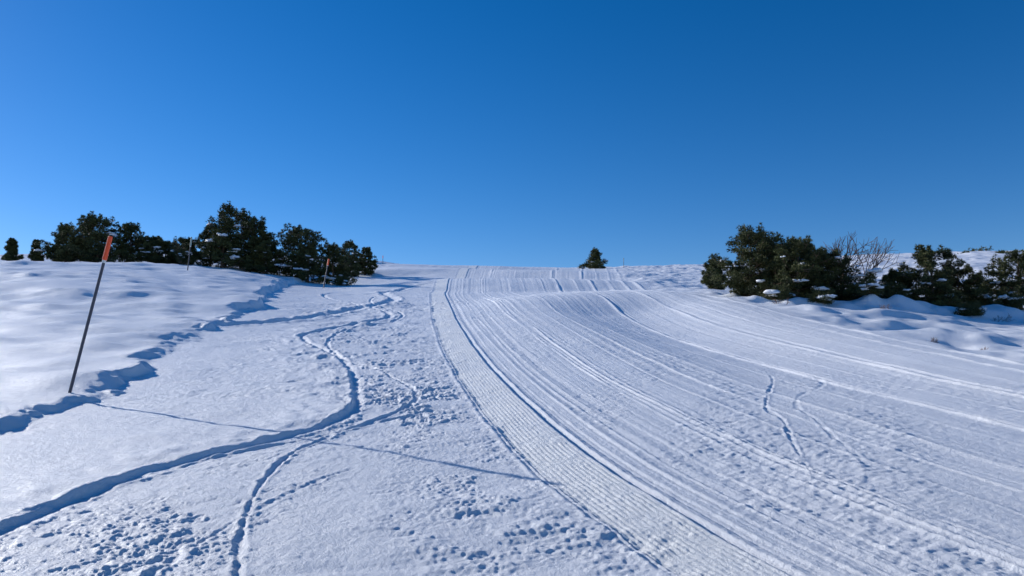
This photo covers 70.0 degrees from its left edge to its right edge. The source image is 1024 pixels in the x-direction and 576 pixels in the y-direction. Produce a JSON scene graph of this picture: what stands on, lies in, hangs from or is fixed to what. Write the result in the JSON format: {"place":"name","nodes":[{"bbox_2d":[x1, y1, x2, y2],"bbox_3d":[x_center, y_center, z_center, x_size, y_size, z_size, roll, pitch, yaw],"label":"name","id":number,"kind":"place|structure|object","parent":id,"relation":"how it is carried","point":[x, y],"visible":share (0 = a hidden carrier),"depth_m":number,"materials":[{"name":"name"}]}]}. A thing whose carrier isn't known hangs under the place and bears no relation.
{"place":"outdoors","nodes":[
{"label":"outdoors","id":0,"kind":"place"},
{"bbox_2d":[0,250,1023,575],"bbox_3d":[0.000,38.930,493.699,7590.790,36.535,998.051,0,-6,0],"label":"snow slope","id":1,"kind":"structure","parent":0,"point":[386,418],"depth_m":7.22,"materials":[{"name":"white snow"}]},
{"bbox_2d":[1,237,23,260],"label":"pine tree","id":2,"kind":"object","parent":1,"relation":"on","point":[11,249],"visible":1,"depth_m":60.51,"materials":[{"name":"green plant"}]},
{"bbox_2d":[27,239,44,260],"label":"pine tree","id":3,"kind":"object","parent":1,"relation":"on","point":[33,255],"visible":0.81,"depth_m":60.95,"materials":[{"name":"green plant"}]},
{"bbox_2d":[34,222,84,261],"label":"pine tree","id":4,"kind":"object","parent":1,"relation":"on","point":[59,252],"visible":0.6,"depth_m":60.15,"materials":[{"name":"green plant"}]},
{"bbox_2d":[62,214,112,261],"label":"pine tree","id":5,"kind":"object","parent":1,"relation":"on","point":[73,243],"visible":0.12,"depth_m":60.87,"materials":[{"name":"green plant"}]},
{"bbox_2d":[68,236,112,392],"bbox_3d":[-5.106,0.471,8.779,0.054,2.260,0.052,11,-5,8],"label":"piste marker pole","id":6,"kind":"object","parent":1,"relation":"on","point":[107,249],"visible":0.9,"depth_m":8.79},
{"bbox_2d":[60,211,130,262],"bbox_3d":[-33.670,-3.961,59.857,5.315,4.746,5.561,0,-6,0],"label":"pine tree","id":7,"kind":"object","parent":1,"relation":"on","point":[91,239],"visible":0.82,"depth_m":59.06,"materials":[{"name":"green plant"}]},
{"bbox_2d":[102,221,149,261],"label":"pine tree","id":8,"kind":"object","parent":1,"relation":"on","point":[129,229],"visible":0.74,"depth_m":60.63,"materials":[{"name":"green plant"}]},
{"bbox_2d":[134,235,166,261],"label":"pine tree","id":9,"kind":"object","parent":1,"relation":"on","point":[148,237],"visible":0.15,"depth_m":61.36,"materials":[{"name":"green plant"}]},
{"bbox_2d":[138,237,185,263],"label":"pine tree","id":10,"kind":"object","parent":1,"relation":"on","point":[156,253],"visible":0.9,"depth_m":59.97,"materials":[{"name":"green plant"}]},
{"bbox_2d":[170,236,199,264],"bbox_3d":[-26.416,-2.970,58.764,2.546,2.448,2.408,-4,-8,35],"label":"shrub","id":11,"kind":"object","parent":1,"relation":"on","point":[178,253],"visible":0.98,"depth_m":58.35,"materials":[{"name":"green plant"}]},
{"bbox_2d":[173,237,197,263],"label":"pine tree","id":12,"kind":"object","parent":1,"relation":"on","point":[187,240],"visible":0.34,"depth_m":61.46,"materials":[{"name":"green plant"}]},
{"bbox_2d":[187,237,191,269],"bbox_3d":[-18.741,-1.831,42.441,0.087,2.300,0.085,4,-6,0],"label":"piste marker pole","id":13,"kind":"object","parent":1,"relation":"on","point":[189,252],"visible":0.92,"depth_m":42.44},
{"bbox_2d":[187,223,226,266],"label":"pine tree","id":14,"kind":"object","parent":1,"relation":"on","point":[205,235],"visible":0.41,"depth_m":60.21,"materials":[{"name":"green plant"}]},
{"bbox_2d":[194,200,248,267],"bbox_3d":[-23.184,-4.149,59.338,4.812,5.901,4.308,0,-6,0],"label":"pine tree","id":15,"kind":"object","parent":1,"relation":"on","point":[221,238],"visible":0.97,"depth_m":58.58,"materials":[{"name":"green plant"}]},
{"bbox_2d":[219,207,265,267],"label":"pine tree","id":16,"kind":"object","parent":1,"relation":"on","point":[241,217],"visible":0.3,"depth_m":60.21,"materials":[{"name":"green plant"}]},
{"bbox_2d":[225,215,277,271],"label":"pine tree","id":17,"kind":"object","parent":1,"relation":"on","point":[254,221],"visible":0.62,"depth_m":59.45,"materials":[{"name":"green plant"}]},
{"bbox_2d":[240,229,282,273],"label":"pine tree","id":18,"kind":"object","parent":1,"relation":"on","point":[271,267],"visible":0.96,"depth_m":59.03,"materials":[{"name":"green plant"}]},
{"bbox_2d":[271,222,315,278],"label":"pine tree","id":19,"kind":"object","parent":1,"relation":"on","point":[287,246],"visible":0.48,"depth_m":60.20,"materials":[{"name":"green plant"}]},
{"bbox_2d":[285,228,335,283],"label":"pine tree","id":20,"kind":"object","parent":1,"relation":"on","point":[307,269],"visible":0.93,"depth_m":58.88,"materials":[{"name":"green plant"}]},
{"bbox_2d":[323,259,329,287],"bbox_3d":[-12.574,-0.843,49.376,0.116,2.300,0.113,8,-6,1],"label":"piste marker pole","id":21,"kind":"object","parent":1,"relation":"on","point":[326,272],"visible":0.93,"depth_m":49.37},
{"bbox_2d":[312,240,357,283],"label":"pine tree","id":22,"kind":"object","parent":1,"relation":"on","point":[333,269],"visible":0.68,"depth_m":60.64,"materials":[{"name":"green plant"}]},
{"bbox_2d":[330,276,355,285],"bbox_3d":[-13.535,-0.558,58.310,2.123,1.012,1.940,0,-6,0],"label":"shrub","id":23,"kind":"object","parent":1,"relation":"on","point":[341,281],"visible":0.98,"depth_m":58.17,"materials":[{"name":"green plant"}]},
{"bbox_2d":[336,239,363,276],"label":"pine tree","id":24,"kind":"object","parent":1,"relation":"on","point":[352,267],"visible":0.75,"depth_m":76.28,"materials":[{"name":"green plant"}]},
{"bbox_2d":[356,246,378,275],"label":"pine tree","id":25,"kind":"object","parent":1,"relation":"on","point":[369,263],"visible":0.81,"depth_m":78.45,"materials":[{"name":"green plant"}]},
{"bbox_2d":[584,247,607,268],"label":"pine tree","id":26,"kind":"object","parent":1,"relation":"on","point":[594,261],"visible":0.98,"depth_m":105.52,"materials":[{"name":"green plant"}]},
{"bbox_2d":[700,258,728,289],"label":"pine tree","id":27,"kind":"object","parent":1,"relation":"on","point":[719,270],"visible":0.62,"depth_m":44.97,"materials":[{"name":"green plant"}]},
{"bbox_2d":[703,223,803,297],"bbox_3d":[9.718,-0.937,29.809,2.878,3.463,3.704,6,-9,-43],"label":"pine tree","id":28,"kind":"object","parent":1,"relation":"on","point":[736,284],"visible":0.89,"depth_m":29.37,"materials":[{"name":"green plant"}]},
{"bbox_2d":[720,227,791,296],"bbox_3d":[10.641,-0.802,30.900,3.419,3.520,3.368,-4,-7,33],"label":"pine tree","id":29,"kind":"object","parent":1,"relation":"on","point":[782,243],"visible":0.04,"depth_m":30.37,"materials":[{"name":"green plant"}]},
{"bbox_2d":[756,282,794,299],"bbox_3d":[9.812,0.171,27.139,1.487,0.843,1.269,-4,-7,31],"label":"shrub","id":30,"kind":"object","parent":1,"relation":"on","point":[778,292],"visible":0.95,"depth_m":26.88,"materials":[{"name":"green plant"}]},
{"bbox_2d":[756,235,841,298],"bbox_3d":[10.935,-0.534,28.242,2.915,3.039,2.984,4,-7,-30],"label":"pine tree","id":31,"kind":"object","parent":1,"relation":"on","point":[800,248],"visible":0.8,"depth_m":27.76,"materials":[{"name":"green plant"}]},
{"bbox_2d":[806,288,837,304],"bbox_3d":[11.199,0.300,26.336,1.344,0.707,1.236,0,-6,0],"label":"shrub","id":32,"kind":"object","parent":1,"relation":"on","point":[817,296],"visible":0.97,"depth_m":26.23,"materials":[{"name":"green plant"}]},
{"bbox_2d":[791,248,882,300],"bbox_3d":[12.204,-0.305,28.722,3.321,2.623,3.744,0,-6,0],"label":"pine tree","id":33,"kind":"object","parent":1,"relation":"on","point":[840,292],"visible":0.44,"depth_m":28.11,"materials":[{"name":"green plant"}]},
{"bbox_2d":[821,232,905,285],"bbox_3d":[13.634,-0.897,30.135,3.642,2.941,4.632,0,-6,0],"label":"bare tree","id":34,"kind":"object","parent":1,"relation":"on","point":[857,252],"visible":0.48,"depth_m":29.33,"materials":[{"name":"brown plant"}]},
{"bbox_2d":[845,277,884,298],"bbox_3d":[13.637,0.144,28.190,1.543,1.224,1.729,-5,-8,39],"label":"shrub","id":35,"kind":"object","parent":1,"relation":"on","point":[861,295],"visible":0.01,"depth_m":28.11,"materials":[{"name":"green plant"}]},
{"bbox_2d":[855,276,884,295],"bbox_3d":[13.056,-0.038,26.646,1.071,0.793,1.258,-5,-8,40],"label":"shrub","id":36,"kind":"object","parent":1,"relation":"on","point":[871,286],"visible":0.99,"depth_m":26.49,"materials":[{"name":"green plant"}]},
{"bbox_2d":[881,280,910,298],"bbox_3d":[14.369,0.207,27.596,1.338,1.083,1.598,-4,-7,32],"label":"shrub","id":37,"kind":"object","parent":1,"relation":"on","point":[901,290],"visible":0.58,"depth_m":27.37,"materials":[{"name":"green plant"}]},
{"bbox_2d":[878,267,920,297],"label":"pine tree","id":38,"kind":"object","parent":1,"relation":"on","point":[892,274],"visible":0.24,"depth_m":28.60,"materials":[{"name":"green plant"}]},
{"bbox_2d":[893,244,966,306],"bbox_3d":[16.161,-0.260,28.244,2.893,3.056,2.417,2,-7,-20],"label":"pine tree","id":39,"kind":"object","parent":1,"relation":"on","point":[938,290],"visible":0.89,"depth_m":27.85,"materials":[{"name":"green plant"}]},
{"bbox_2d":[923,263,999,305],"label":"pine tree","id":40,"kind":"object","parent":1,"relation":"on","point":[970,293],"visible":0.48,"depth_m":28.64,"materials":[{"name":"green plant"}]},
{"bbox_2d":[953,300,986,316],"bbox_3d":[16.353,0.735,26.040,1.353,0.724,1.113,6,-8,-42],"label":"shrub","id":41,"kind":"object","parent":1,"relation":"on","point":[975,309],"visible":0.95,"depth_m":25.86,"materials":[{"name":"green plant"}]},
{"bbox_2d":[957,245,1022,253],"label":"distant scrub","id":42,"kind":"object","parent":1,"relation":"on","point":[986,249],"visible":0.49,"depth_m":108.66,"materials":[{"name":"green plant"}]},
{"bbox_2d":[973,249,1023,309],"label":"pine tree","id":43,"kind":"object","parent":1,"relation":"on","point":[1001,270],"visible":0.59,"depth_m":28.67,"materials":[{"name":"green plant"}]},
{"bbox_2d":[993,312,1013,321],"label":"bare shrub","id":44,"kind":"object","parent":1,"relation":"on","point":[1002,319],"visible":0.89,"depth_m":25.00,"materials":[{"name":"brown plant"}]},
{"bbox_2d":[985,285,1023,309],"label":"shrub","id":45,"kind":"object","parent":1,"relation":"on","point":[1015,299],"visible":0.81,"depth_m":27.47,"materials":[{"name":"green plant"}]},
{"bbox_2d":[0,0,1023,267],"label":"sky","id":46,"kind":"structure","parent":0,"point":[512,133],"materials":[{"name":"blue"}]}
]}

